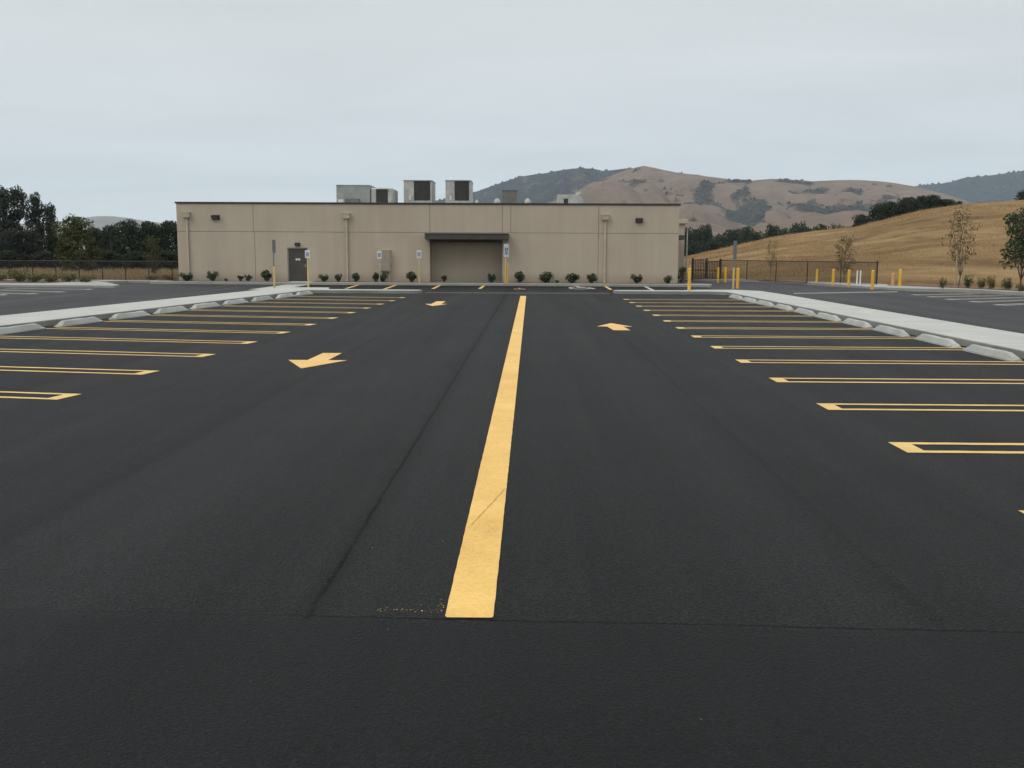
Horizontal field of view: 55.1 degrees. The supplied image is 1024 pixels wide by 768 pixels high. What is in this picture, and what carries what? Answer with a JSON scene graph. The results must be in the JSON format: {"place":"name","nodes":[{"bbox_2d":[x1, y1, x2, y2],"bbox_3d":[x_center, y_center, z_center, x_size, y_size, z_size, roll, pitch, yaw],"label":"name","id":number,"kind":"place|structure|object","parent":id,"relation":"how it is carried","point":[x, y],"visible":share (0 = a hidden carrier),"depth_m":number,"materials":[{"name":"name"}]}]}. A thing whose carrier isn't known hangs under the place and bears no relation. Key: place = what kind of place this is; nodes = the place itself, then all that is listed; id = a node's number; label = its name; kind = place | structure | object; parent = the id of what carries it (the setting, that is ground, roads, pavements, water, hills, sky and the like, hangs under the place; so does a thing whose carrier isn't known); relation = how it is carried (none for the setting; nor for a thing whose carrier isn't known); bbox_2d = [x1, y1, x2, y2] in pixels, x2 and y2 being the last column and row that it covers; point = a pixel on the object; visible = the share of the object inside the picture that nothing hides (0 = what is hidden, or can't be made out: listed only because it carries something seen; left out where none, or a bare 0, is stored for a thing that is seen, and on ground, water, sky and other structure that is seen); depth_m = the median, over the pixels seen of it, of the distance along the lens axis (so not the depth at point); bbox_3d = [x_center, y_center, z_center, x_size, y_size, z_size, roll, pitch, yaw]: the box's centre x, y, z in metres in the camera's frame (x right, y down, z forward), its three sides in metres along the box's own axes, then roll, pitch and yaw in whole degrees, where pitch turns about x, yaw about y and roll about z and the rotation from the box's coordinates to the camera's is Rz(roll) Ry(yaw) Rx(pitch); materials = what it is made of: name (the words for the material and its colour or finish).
{"place":"outdoors","nodes":[
{"label":"outdoors","id":0,"kind":"place"},
{"bbox_2d":[0,280,97,282],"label":"planting bed","id":1,"kind":"object","parent":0,"point":[25,281],"visible":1,"depth_m":56.00,"materials":[{"name":"soil"}]},
{"bbox_2d":[6,268,30,281],"bbox_3d":[-27.995,-6.180,55.735,1.399,0.866,1.378,-4,9,-32],"label":"weedy bush","id":2,"kind":"object","parent":1,"relation":"on","point":[13,275],"visible":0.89,"depth_m":55.51,"materials":[{"name":"green plant"}]},
{"bbox_2d":[20,272,45,281],"bbox_3d":[-26.948,-6.018,55.287,1.180,0.658,1.311,0,8,-2],"label":"weedy bush","id":3,"kind":"object","parent":1,"relation":"on","point":[32,278],"visible":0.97,"depth_m":55.08,"materials":[{"name":"green plant"}]},
{"bbox_2d":[0,266,178,280],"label":"dry grass","id":4,"kind":"structure","parent":0,"point":[108,272],"depth_m":73.31,"materials":[{"name":"plant"}]},
{"bbox_2d":[21,216,175,250],"bbox_3d":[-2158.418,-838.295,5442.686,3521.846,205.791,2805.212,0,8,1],"label":"mountain","id":5,"kind":"structure","parent":0,"point":[99,222],"depth_m":5627.25,"materials":[{"name":"grey"}]},
{"bbox_2d":[0,287,421,326],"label":"walkway","id":6,"kind":"structure","parent":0,"point":[48,318],"depth_m":32.26,"materials":[{"name":"concrete"}]},
{"bbox_2d":[272,240,275,287],"bbox_3d":[-11.584,-5.843,47.719,0.098,2.315,0.229,5,9,29],"label":"parking sign","id":7,"kind":"object","parent":6,"relation":"on","point":[273,247],"visible":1,"depth_m":47.68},
{"bbox_2d":[248,281,314,289],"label":"path","id":8,"kind":"structure","parent":0,"point":[279,286],"depth_m":53.59,"materials":[{"name":"concrete"}]},
{"bbox_2d":[175,202,687,282],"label":"building","id":9,"kind":"structure","parent":0,"point":[603,242],"depth_m":57.80,"materials":[{"name":"beige paint"}]},
{"bbox_2d":[289,249,306,280],"bbox_3d":[-12.694,-7.063,58.206,1.076,1.892,0.110,0,8,1],"label":"door","id":10,"kind":"structure","parent":9,"relation":"in","point":[297,260],"depth_m":58.22,"materials":[{"name":"paint"}]},
{"bbox_2d":[336,185,397,202],"bbox_3d":[-9.375,-11.932,63.664,3.611,1.777,2.870,0,8,1],"label":"rooftop unit","id":11,"kind":"object","parent":9,"relation":"on","point":[357,193],"visible":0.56,"depth_m":62.47,"materials":[{"name":"metal"}]},
{"bbox_2d":[403,180,435,202],"bbox_3d":[-6.059,-12.231,64.572,1.879,2.162,2.480,0,8,1],"label":"rooftop unit","id":12,"kind":"object","parent":9,"relation":"on","point":[419,191],"visible":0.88,"depth_m":63.36,"materials":[{"name":"metal"}]},
{"bbox_2d":[445,180,472,202],"bbox_3d":[-3.455,-12.216,64.522,1.689,2.171,2.480,0,8,1],"label":"rooftop unit","id":13,"kind":"object","parent":9,"relation":"on","point":[459,191],"visible":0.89,"depth_m":63.31,"materials":[{"name":"metal"}]},
{"bbox_2d":[502,190,517,205],"bbox_3d":[-0.140,-11.458,61.842,0.972,1.411,1.040,0,8,1],"label":"vent box","id":14,"kind":"object","parent":9,"relation":"on","point":[509,196],"visible":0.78,"depth_m":61.30,"materials":[{"name":"metal"}]},
{"bbox_2d":[557,195,582,202],"bbox_3d":[3.817,-11.667,64.046,1.729,1.279,1.620,0,8,1],"label":"duct box","id":15,"kind":"object","parent":9,"relation":"on","point":[569,199],"visible":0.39,"depth_m":63.22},
{"bbox_2d":[240,281,684,283],"bbox_3d":[-5.349,-5.976,57.624,30.977,0.001,0.980,0,8,1],"label":"planting bed","id":16,"kind":"object","parent":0,"point":[475,282],"visible":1,"depth_m":57.49,"materials":[{"name":"soil"}]},
{"bbox_2d":[538,271,553,282],"bbox_3d":[1.998,-6.228,57.385,0.952,0.740,1.060,1,8,5],"label":"shrub","id":17,"kind":"object","parent":16,"relation":"on","point":[545,277],"visible":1,"depth_m":57.24,"materials":[{"name":"green plant"}]},
{"bbox_2d":[0,252,1018,294],"bbox_3d":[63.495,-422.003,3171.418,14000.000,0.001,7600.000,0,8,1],"label":"ground","id":18,"kind":"structure","parent":0,"point":[780,283],"depth_m":58.08,"materials":[{"name":"asphalt"}]},
{"bbox_2d":[0,250,23,269],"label":"oak tree","id":19,"kind":"object","parent":18,"relation":"on","point":[7,254],"visible":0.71,"depth_m":100.47,"materials":[{"name":"green plant"}]},
{"bbox_2d":[0,184,28,265],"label":"eucalyptus tree","id":20,"kind":"object","parent":18,"relation":"on","point":[8,221],"visible":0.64,"depth_m":110.97,"materials":[{"name":"green plant"}]},
{"bbox_2d":[0,228,48,268],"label":"eucalyptus tree","id":21,"kind":"object","parent":18,"relation":"on","point":[24,247],"visible":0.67,"depth_m":103.23,"materials":[{"name":"green plant"}]},
{"bbox_2d":[19,192,47,266],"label":"eucalyptus tree","id":22,"kind":"object","parent":18,"relation":"on","point":[35,213],"visible":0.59,"depth_m":116.98,"materials":[{"name":"green plant"}]},
{"bbox_2d":[28,251,62,269],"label":"oak tree","id":23,"kind":"object","parent":18,"relation":"on","point":[44,255],"visible":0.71,"depth_m":100.57,"materials":[{"name":"green plant"}]},
{"bbox_2d":[44,202,57,253],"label":"eucalyptus tree","id":24,"kind":"object","parent":18,"relation":"on","point":[50,209],"visible":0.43,"depth_m":121.22,"materials":[{"name":"green plant"}]},
{"bbox_2d":[45,234,75,266],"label":"oak tree","id":25,"kind":"object","parent":18,"relation":"on","point":[52,243],"visible":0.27,"depth_m":119.04,"materials":[{"name":"green plant"}]},
{"bbox_2d":[51,213,103,271],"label":"olive tree","id":26,"kind":"object","parent":18,"relation":"on","point":[71,235],"visible":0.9,"depth_m":83.22,"materials":[{"name":"green plant"}]},
{"bbox_2d":[0,260,178,280],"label":"chain link fence","id":27,"kind":"object","parent":18,"relation":"on","point":[97,271],"visible":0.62,"depth_m":62.08,"materials":[{"name":"metal"}]},
{"bbox_2d":[84,227,105,256],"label":"oak tree","id":28,"kind":"object","parent":18,"relation":"on","point":[97,235],"visible":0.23,"depth_m":117.33,"materials":[{"name":"green plant"}]},
{"bbox_2d":[89,250,126,269],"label":"oak tree","id":29,"kind":"object","parent":18,"relation":"on","point":[107,255],"visible":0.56,"depth_m":102.37,"materials":[{"name":"green plant"}]},
{"bbox_2d":[99,224,119,264],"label":"oak tree","id":30,"kind":"object","parent":18,"relation":"on","point":[105,236],"visible":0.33,"depth_m":115.14,"materials":[{"name":"green plant"}]},
{"bbox_2d":[108,218,148,267],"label":"oak tree","id":31,"kind":"object","parent":18,"relation":"on","point":[121,243],"visible":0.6,"depth_m":110.92,"materials":[{"name":"green plant"}]},
{"bbox_2d":[121,251,151,269],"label":"oak tree","id":32,"kind":"object","parent":18,"relation":"on","point":[133,255],"visible":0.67,"depth_m":102.28,"materials":[{"name":"green plant"}]},
{"bbox_2d":[143,235,160,273],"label":"young tree","id":33,"kind":"object","parent":18,"relation":"on","point":[149,248],"visible":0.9,"depth_m":69.82,"materials":[{"name":"green plant"}]},
{"bbox_2d":[138,220,169,258],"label":"oak tree","id":34,"kind":"object","parent":18,"relation":"on","point":[150,228],"visible":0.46,"depth_m":113.22,"materials":[{"name":"green plant"}]},
{"bbox_2d":[153,250,178,269],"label":"oak tree","id":35,"kind":"object","parent":18,"relation":"on","point":[164,255],"visible":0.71,"depth_m":102.36,"materials":[{"name":"green plant"}]},
{"bbox_2d":[158,220,178,267],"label":"oak tree","id":36,"kind":"object","parent":18,"relation":"on","point":[169,228],"visible":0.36,"depth_m":114.67,"materials":[{"name":"green plant"}]},
{"bbox_2d":[684,227,698,254],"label":"oak","id":37,"kind":"object","parent":18,"relation":"on","point":[691,235],"visible":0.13,"depth_m":230.79,"materials":[{"name":"green plant"}]},
{"bbox_2d":[684,240,702,255],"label":"oak","id":38,"kind":"object","parent":18,"relation":"on","point":[694,247],"visible":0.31,"depth_m":219.79,"materials":[{"name":"green plant"}]},
{"bbox_2d":[697,223,712,250],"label":"oak","id":39,"kind":"object","parent":18,"relation":"on","point":[705,235],"visible":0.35,"depth_m":254.16,"materials":[{"name":"green plant"}]},
{"bbox_2d":[698,238,726,252],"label":"oak","id":40,"kind":"object","parent":18,"relation":"on","point":[713,245],"visible":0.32,"depth_m":196.72,"materials":[{"name":"green plant"}]},
{"bbox_2d":[708,233,731,247],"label":"oak","id":41,"kind":"object","parent":18,"relation":"on","point":[723,238],"visible":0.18,"depth_m":242.01,"materials":[{"name":"green plant"}]},
{"bbox_2d":[725,228,740,244],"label":"oak","id":42,"kind":"object","parent":18,"relation":"on","point":[733,235],"visible":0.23,"depth_m":277.11,"materials":[{"name":"green plant"}]},
{"bbox_2d":[739,226,756,240],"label":"oak","id":43,"kind":"object","parent":18,"relation":"on","point":[744,234],"visible":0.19,"depth_m":264.61,"materials":[{"name":"green plant"}]},
{"bbox_2d":[745,230,764,242],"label":"oak","id":44,"kind":"object","parent":18,"relation":"on","point":[757,235],"visible":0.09,"depth_m":252.52,"materials":[{"name":"green plant"}]},
{"bbox_2d":[763,223,782,238],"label":"oak","id":45,"kind":"object","parent":18,"relation":"on","point":[772,231],"visible":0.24,"depth_m":239.04,"materials":[{"name":"green plant"}]},
{"bbox_2d":[788,221,805,234],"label":"oak","id":46,"kind":"object","parent":18,"relation":"on","point":[797,229],"visible":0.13,"depth_m":262.51,"materials":[{"name":"green plant"}]},
{"bbox_2d":[834,233,856,280],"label":"sapling","id":47,"kind":"object","parent":18,"relation":"on","point":[841,250],"visible":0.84,"depth_m":65.08,"materials":[{"name":"green plant"}]},
{"bbox_2d":[0,285,1023,767],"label":"parking lot","id":48,"kind":"structure","parent":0,"point":[228,547],"depth_m":6.49,"materials":[{"name":"asphalt"}]},
{"bbox_2d":[0,323,45,334],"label":"wheel stop","id":49,"kind":"object","parent":48,"relation":"on","point":[19,328],"visible":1,"depth_m":22.97,"materials":[{"name":"concrete"}]},
{"bbox_2d":[0,391,78,399],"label":"stall line","id":50,"kind":"object","parent":48,"relation":"on","point":[64,395],"visible":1,"depth_m":12.91,"materials":[{"name":"paint"}]},
{"bbox_2d":[0,366,155,374],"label":"stall line","id":51,"kind":"object","parent":48,"relation":"on","point":[145,372],"visible":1,"depth_m":15.57,"materials":[{"name":"paint"}]},
{"bbox_2d":[54,317,102,326],"bbox_3d":[-11.249,-1.631,25.501,0.220,0.149,2.000,1,8,6],"label":"wheel stop","id":52,"kind":"object","parent":48,"relation":"on","point":[72,322],"visible":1,"depth_m":25.30,"materials":[{"name":"concrete"}]},
{"bbox_2d":[0,349,213,356],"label":"stall line","id":53,"kind":"object","parent":48,"relation":"on","point":[202,355],"visible":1,"depth_m":18.29,"materials":[{"name":"paint"}]},
{"bbox_2d":[108,311,149,319],"bbox_3d":[-10.960,-1.983,28.147,0.220,0.148,2.000,1,8,7],"label":"wheel stop","id":54,"kind":"object","parent":48,"relation":"on","point":[128,315],"visible":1,"depth_m":27.93,"materials":[{"name":"concrete"}]},
{"bbox_2d":[12,336,257,343],"bbox_3d":[-8.553,-0.957,21.099,6.350,0.001,0.537,2,8,10],"label":"stall line","id":55,"kind":"object","parent":48,"relation":"on","point":[245,342],"visible":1,"depth_m":20.98,"materials":[{"name":"paint"}]},
{"bbox_2d":[46,327,286,332],"bbox_3d":[-8.348,-1.298,23.658,6.168,0.001,0.536,2,8,10],"label":"stall line","id":56,"kind":"object","parent":48,"relation":"on","point":[169,329],"visible":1,"depth_m":23.64,"materials":[{"name":"paint"}]},
{"bbox_2d":[153,306,188,313],"bbox_3d":[-10.669,-2.328,30.728,0.220,0.151,2.000,1,8,7],"label":"wheel stop","id":57,"kind":"object","parent":48,"relation":"on","point":[170,309],"visible":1,"depth_m":30.52,"materials":[{"name":"concrete"}]},
{"bbox_2d":[189,302,220,308],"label":"wheel stop","id":58,"kind":"object","parent":48,"relation":"on","point":[204,305],"visible":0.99,"depth_m":33.07,"materials":[{"name":"concrete"}]},
{"bbox_2d":[106,320,313,324],"bbox_3d":[-8.143,-1.639,26.217,5.986,0.001,0.536,2,8,10],"label":"stall line","id":59,"kind":"object","parent":48,"relation":"on","point":[212,323],"visible":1,"depth_m":26.20,"materials":[{"name":"paint"}]},
{"bbox_2d":[150,314,337,318],"bbox_3d":[-7.938,-1.981,28.776,5.804,0.001,0.536,2,8,10],"label":"stall line","id":60,"kind":"object","parent":48,"relation":"on","point":[222,316],"visible":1,"depth_m":28.81,"materials":[{"name":"paint"}]},
{"bbox_2d":[289,353,345,367],"bbox_3d":[-3.423,-0.421,17.280,1.042,0.001,2.486,0,8,1],"label":"lane arrow","id":61,"kind":"object","parent":48,"relation":"on","point":[322,359],"visible":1,"depth_m":17.20,"materials":[{"name":"paint"}]},
{"bbox_2d":[445,296,525,617],"bbox_3d":[0.137,-1.338,24.267,0.300,0.001,38.621,0,8,1],"label":"line","id":62,"kind":"object","parent":48,"relation":"on","point":[473,590],"visible":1,"depth_m":7.20,"materials":[{"name":"yellow paint"}]},
{"bbox_2d":[504,244,508,283],"bbox_3d":[-0.352,-6.786,55.489,0.360,2.232,0.117,-5,9,-37],"label":"parking sign","id":63,"kind":"object","parent":48,"relation":"on","point":[506,250],"visible":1,"depth_m":55.42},
{"bbox_2d":[600,323,631,329],"bbox_3d":[2.675,-1.500,25.567,0.938,0.001,2.467,0,8,1],"label":"lane arrow","id":64,"kind":"object","parent":48,"relation":"on","point":[612,326],"visible":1,"depth_m":25.55,"materials":[{"name":"paint"}]},
{"bbox_2d":[663,320,841,322],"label":"stall line","id":65,"kind":"object","parent":48,"relation":"on","point":[698,321],"visible":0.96,"depth_m":27.83,"materials":[{"name":"paint"}]},
{"bbox_2d":[676,327,872,329],"bbox_3d":[6.806,-1.421,25.134,5.169,0.001,0.536,0,8,1],"label":"stall line","id":66,"kind":"object","parent":48,"relation":"on","point":[736,327],"visible":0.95,"depth_m":25.26,"materials":[{"name":"paint"}]},
{"bbox_2d":[691,335,913,338],"bbox_3d":[6.747,-1.077,22.556,5.184,0.001,0.536,0,8,1],"label":"stall line","id":67,"kind":"object","parent":48,"relation":"on","point":[804,336],"visible":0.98,"depth_m":22.39,"materials":[{"name":"paint"}]},
{"bbox_2d":[794,308,815,315],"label":"wheel stop","id":68,"kind":"object","parent":48,"relation":"on","point":[805,311],"visible":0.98,"depth_m":31.15,"materials":[{"name":"concrete"}]},
{"bbox_2d":[814,312,841,320],"bbox_3d":[9.309,-1.991,28.936,0.220,0.151,2.000,0,8,1],"label":"wheel stop","id":69,"kind":"object","parent":48,"relation":"on","point":[826,316],"visible":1,"depth_m":28.66,"materials":[{"name":"concrete"}]},
{"bbox_2d":[711,346,950,349],"bbox_3d":[6.687,-0.733,19.980,5.200,0.001,0.536,0,8,1],"label":"stall line","id":70,"kind":"object","parent":48,"relation":"on","point":[800,348],"visible":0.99,"depth_m":19.97,"materials":[{"name":"paint"}]},
{"bbox_2d":[842,318,872,327],"bbox_3d":[9.271,-1.648,26.385,0.220,0.148,2.000,1,8,2],"label":"wheel stop","id":71,"kind":"object","parent":48,"relation":"on","point":[857,323],"visible":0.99,"depth_m":26.11,"materials":[{"name":"concrete"}]},
{"bbox_2d":[737,360,1023,364],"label":"stall line","id":72,"kind":"object","parent":48,"relation":"on","point":[744,361],"visible":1,"depth_m":17.39,"materials":[{"name":"paint"}]},
{"bbox_2d":[872,325,909,336],"bbox_3d":[9.189,-1.306,23.820,0.220,0.149,2.000,1,8,2],"label":"wheel stop","id":73,"kind":"object","parent":48,"relation":"on","point":[892,331],"visible":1,"depth_m":23.52,"materials":[{"name":"concrete"}]},
{"bbox_2d":[770,378,1023,383],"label":"stall line","id":74,"kind":"object","parent":48,"relation":"on","point":[779,379],"visible":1,"depth_m":14.92,"materials":[{"name":"paint"}]},
{"bbox_2d":[816,403,1023,410],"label":"stall line","id":75,"kind":"object","parent":48,"relation":"on","point":[830,406],"visible":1,"depth_m":12.30,"materials":[{"name":"paint"}]},
{"bbox_2d":[914,334,960,347],"bbox_3d":[9.163,-0.953,21.169,0.220,0.151,2.000,1,8,2],"label":"wheel stop","id":76,"kind":"object","parent":48,"relation":"on","point":[941,341],"visible":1,"depth_m":20.91,"materials":[{"name":"concrete"}]},
{"bbox_2d":[889,442,1023,452],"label":"stall line","id":77,"kind":"object","parent":48,"relation":"on","point":[907,446],"visible":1,"depth_m":9.76,"materials":[{"name":"paint"}]},
{"bbox_2d":[962,344,1021,361],"bbox_3d":[9.071,-0.607,18.591,0.220,0.148,2.000,0,8,1],"label":"wheel stop","id":78,"kind":"object","parent":48,"relation":"on","point":[993,353],"visible":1,"depth_m":18.36,"materials":[{"name":"concrete"}]},
{"bbox_2d":[0,280,1023,333],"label":"side lot","id":79,"kind":"structure","parent":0,"point":[984,310],"depth_m":41.37,"materials":[{"name":"asphalt"}]},
{"bbox_2d":[0,279,171,287],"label":"kerb","id":80,"kind":"structure","parent":79,"relation":"on","point":[102,284],"depth_m":51.82,"materials":[{"name":"concrete"}]},
{"bbox_2d":[150,281,711,286],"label":"kerb","id":81,"kind":"structure","parent":79,"relation":"on","point":[434,284],"depth_m":56.63,"materials":[{"name":"concrete"}]},
{"bbox_2d":[732,241,736,288],"bbox_3d":[11.117,-5.965,49.140,0.259,2.401,0.088,-5,9,-37],"label":"parking sign","id":82,"kind":"object","parent":79,"relation":"on","point":[735,250],"visible":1,"depth_m":49.08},
{"bbox_2d":[0,0,1023,223],"label":"sky","id":83,"kind":"structure","parent":0,"point":[134,109],"materials":[{"name":"grey"}]},
{"bbox_2d":[435,168,630,202],"bbox_3d":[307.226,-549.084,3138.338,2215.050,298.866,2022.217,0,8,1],"label":"mountain","id":84,"kind":"structure","parent":0,"point":[550,191],"depth_m":2960.80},
{"bbox_2d":[435,166,682,202],"bbox_3d":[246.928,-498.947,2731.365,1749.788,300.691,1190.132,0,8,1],"label":"distant woods","id":85,"kind":"object","parent":84,"relation":"on","point":[520,198],"visible":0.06,"depth_m":3151.55,"materials":[{"name":"plant"}]},
{"bbox_2d":[548,166,971,228],"bbox_3d":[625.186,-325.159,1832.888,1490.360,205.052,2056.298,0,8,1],"label":"mountain","id":86,"kind":"structure","parent":0,"point":[776,194],"depth_m":1851.23,"materials":[{"name":"plant"}]},
{"bbox_2d":[549,168,942,226],"bbox_3d":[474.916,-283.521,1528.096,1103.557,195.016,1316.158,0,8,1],"label":"distant woods","id":87,"kind":"object","parent":86,"relation":"on","point":[746,211],"visible":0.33,"depth_m":1786.51,"materials":[{"name":"plant"}]},
{"bbox_2d":[685,210,884,242],"bbox_3d":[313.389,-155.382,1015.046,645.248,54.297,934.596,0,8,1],"label":"foothill","id":88,"kind":"structure","parent":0,"point":[843,218],"depth_m":1041.69,"materials":[{"name":"plant"}]},
{"bbox_2d":[613,290,1023,358],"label":"walkway","id":89,"kind":"structure","parent":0,"point":[966,335],"depth_m":26.35,"materials":[{"name":"concrete"}]},
{"bbox_2d":[684,200,1023,287],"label":"hill","id":90,"kind":"structure","parent":0,"point":[904,237],"depth_m":103.07,"materials":[{"name":"yellow plant"}]},
{"bbox_2d":[851,214,870,226],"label":"crest oak","id":91,"kind":"object","parent":90,"relation":"on","point":[859,219],"visible":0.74,"depth_m":164.13,"materials":[{"name":"green plant"}]},
{"bbox_2d":[868,203,894,222],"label":"crest oak","id":92,"kind":"object","parent":90,"relation":"on","point":[875,212],"visible":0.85,"depth_m":163.53,"materials":[{"name":"green plant"}]},
{"bbox_2d":[881,201,903,218],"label":"crest oak","id":93,"kind":"object","parent":90,"relation":"on","point":[893,206],"visible":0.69,"depth_m":163.47,"materials":[{"name":"green plant"}]},
{"bbox_2d":[895,197,920,214],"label":"crest oak","id":94,"kind":"object","parent":90,"relation":"on","point":[907,202],"visible":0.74,"depth_m":163.39,"materials":[{"name":"green plant"}]},
{"bbox_2d":[910,195,935,211],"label":"crest oak","id":95,"kind":"object","parent":90,"relation":"on","point":[923,199],"visible":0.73,"depth_m":163.06,"materials":[{"name":"green plant"}]},
{"bbox_2d":[925,194,943,207],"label":"crest oak","id":96,"kind":"object","parent":90,"relation":"on","point":[937,202],"visible":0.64,"depth_m":163.33,"materials":[{"name":"green plant"}]},
{"bbox_2d":[693,279,1023,295],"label":"pavement","id":97,"kind":"structure","parent":0,"point":[921,289],"depth_m":53.66,"materials":[{"name":"concrete"}]},
{"bbox_2d":[691,258,721,279],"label":"metal gate","id":98,"kind":"structure","parent":97,"relation":"on","point":[706,275],"depth_m":69.07,"materials":[{"name":"metal"}]},
{"bbox_2d":[719,259,877,283],"bbox_3d":[18.302,-7.389,64.272,0.098,1.480,13.448,-4,9,-31],"label":"chain link fence","id":99,"kind":"object","parent":97,"relation":"on","point":[747,270],"visible":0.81,"depth_m":63.69,"materials":[{"name":"metal"}]},
{"bbox_2d":[999,207,1023,290],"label":"green tree","id":100,"kind":"object","parent":97,"relation":"on","point":[1017,241],"visible":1,"depth_m":47.99,"materials":[{"name":"green plant"}]},
{"bbox_2d":[887,284,1023,290],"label":"curb","id":101,"kind":"structure","parent":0,"point":[956,287],"depth_m":52.97,"materials":[{"name":"concrete"}]},
{"bbox_2d":[941,205,979,286],"bbox_3d":[24.253,-7.372,53.194,1.852,4.573,1.614,4,8,24],"label":"sapling","id":102,"kind":"object","parent":101,"relation":"on","point":[958,247],"visible":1,"depth_m":53.04,"materials":[{"name":"green plant"}]},
{"bbox_2d":[915,171,1023,203],"bbox_3d":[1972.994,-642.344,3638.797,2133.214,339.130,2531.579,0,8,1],"label":"mountain","id":103,"kind":"structure","parent":0,"point":[964,190],"depth_m":3693.59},
{"bbox_2d":[918,170,1023,202],"bbox_3d":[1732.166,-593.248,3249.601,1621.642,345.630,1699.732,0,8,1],"label":"distant woods","id":104,"kind":"object","parent":103,"relation":"on","point":[974,181],"visible":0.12,"depth_m":3699.71,"materials":[{"name":"plant"}]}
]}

